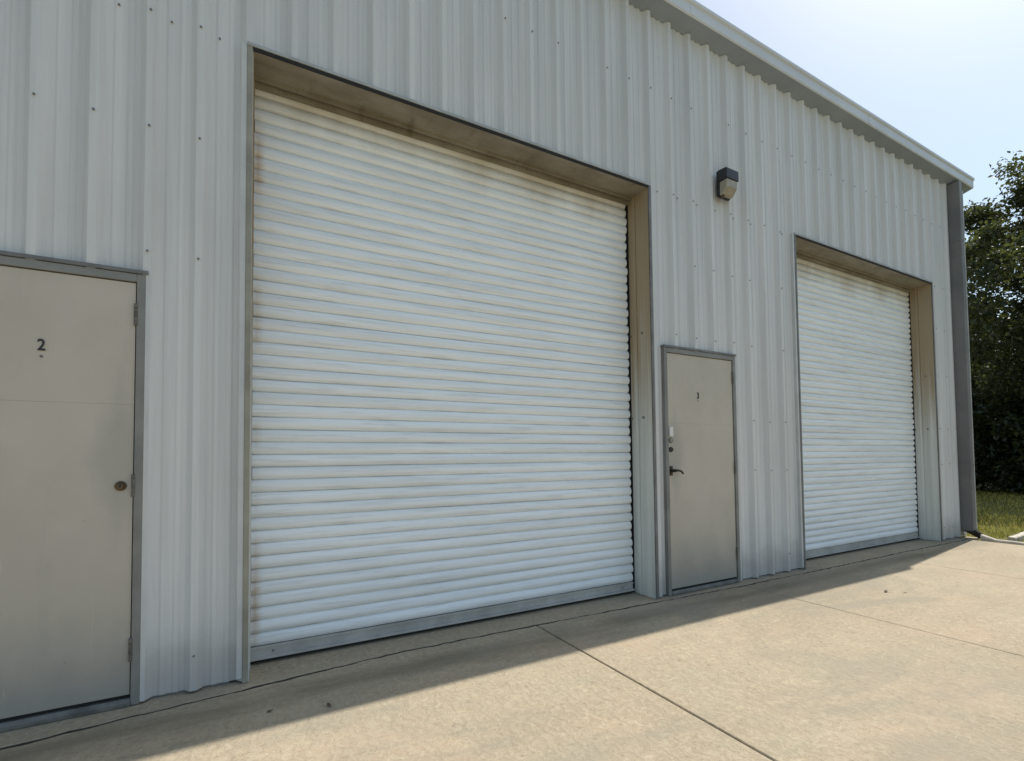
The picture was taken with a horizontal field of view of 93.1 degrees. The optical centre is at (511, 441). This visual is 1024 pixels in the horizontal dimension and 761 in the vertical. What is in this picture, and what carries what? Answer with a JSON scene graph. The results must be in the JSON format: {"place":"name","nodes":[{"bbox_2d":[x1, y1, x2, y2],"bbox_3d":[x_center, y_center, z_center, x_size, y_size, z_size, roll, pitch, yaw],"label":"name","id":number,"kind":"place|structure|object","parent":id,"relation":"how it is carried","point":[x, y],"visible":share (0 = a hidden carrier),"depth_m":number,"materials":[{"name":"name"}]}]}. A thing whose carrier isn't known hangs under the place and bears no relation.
{"place":"outdoors","nodes":[
{"label":"outdoors","id":0,"kind":"place"},
{"bbox_2d":[0,0,984,731],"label":"metal building","id":1,"kind":"structure","parent":0,"point":[328,324],"depth_m":3.37,"materials":[{"name":"metal"}]},
{"bbox_2d":[0,266,137,718],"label":"metal door","id":2,"kind":"structure","parent":1,"relation":"in","point":[68,342],"depth_m":2.28,"materials":[{"name":"beige metal"}]},
{"bbox_2d":[250,89,634,663],"bbox_3d":[-0.254,-0.432,3.604,2.972,3.481,0.090,0,-2,-29],"label":"roller door","id":3,"kind":"structure","parent":1,"relation":"in","point":[442,405],"depth_m":3.39,"materials":[{"name":"white metal"}]},
{"bbox_2d":[667,353,737,588],"bbox_3d":[1.729,0.250,4.354,0.860,2.025,0.112,0,-2,-29],"label":"metal door","id":4,"kind":"structure","parent":1,"relation":"in","point":[702,466],"depth_m":4.35,"materials":[{"name":"beige metal"}]},
{"bbox_2d":[716,167,738,200],"bbox_3d":[2.023,-2.410,4.558,0.170,0.261,0.119,0,-2,-29],"label":"wall light","id":5,"kind":"object","parent":1,"relation":"attached to","point":[727,179],"visible":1,"depth_m":4.53,"materials":[{"name":"brown metal"}]},
{"bbox_2d":[797,257,919,559],"bbox_3d":[4.267,-0.407,6.078,3.115,3.506,0.090,0,-2,-29],"label":"roller door","id":6,"kind":"structure","parent":1,"relation":"in","point":[859,448],"depth_m":6.07,"materials":[{"name":"white metal"}]},
{"bbox_2d":[0,536,1023,760],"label":"concrete apron","id":7,"kind":"object","parent":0,"point":[845,656],"visible":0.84,"depth_m":2.50,"materials":[{"name":"beige concrete"}]},
{"bbox_2d":[695,0,1023,341],"label":"sky","id":8,"kind":"structure","parent":0,"point":[948,75],"materials":[{"name":"blue"}]},
{"bbox_2d":[955,483,1023,541],"bbox_3d":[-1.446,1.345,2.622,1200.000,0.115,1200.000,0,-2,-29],"label":"lawn","id":9,"kind":"structure","parent":0,"point":[996,505],"depth_m":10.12,"materials":[{"name":"plant"}]},
{"bbox_2d":[963,150,1023,416],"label":"broadleaf tree","id":10,"kind":"object","parent":9,"relation":"on","point":[990,329],"visible":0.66,"depth_m":13.20,"materials":[{"name":"green plant"}]},
{"bbox_2d":[970,339,1023,384],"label":"broadleaf tree","id":11,"kind":"object","parent":9,"relation":"on","point":[986,367],"visible":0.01,"depth_m":18.75,"materials":[{"name":"green plant"}]},
{"bbox_2d":[971,389,1023,490],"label":"shrub","id":12,"kind":"object","parent":9,"relation":"on","point":[984,432],"visible":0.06,"depth_m":14.93,"materials":[{"name":"green plant"}]},
{"bbox_2d":[972,383,1023,494],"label":"shrub","id":13,"kind":"object","parent":9,"relation":"on","point":[1005,471],"visible":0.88,"depth_m":13.92,"materials":[{"name":"green plant"}]},
{"bbox_2d":[980,534,1023,544],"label":"concrete edging","id":14,"kind":"object","parent":9,"relation":"on","point":[983,537],"visible":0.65,"depth_m":6.45,"materials":[{"name":"white concrete"}]},
{"bbox_2d":[1007,532,1023,541],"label":"concrete edging","id":15,"kind":"object","parent":9,"relation":"on","point":[1019,536],"visible":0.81,"depth_m":6.70,"materials":[{"name":"white concrete"}]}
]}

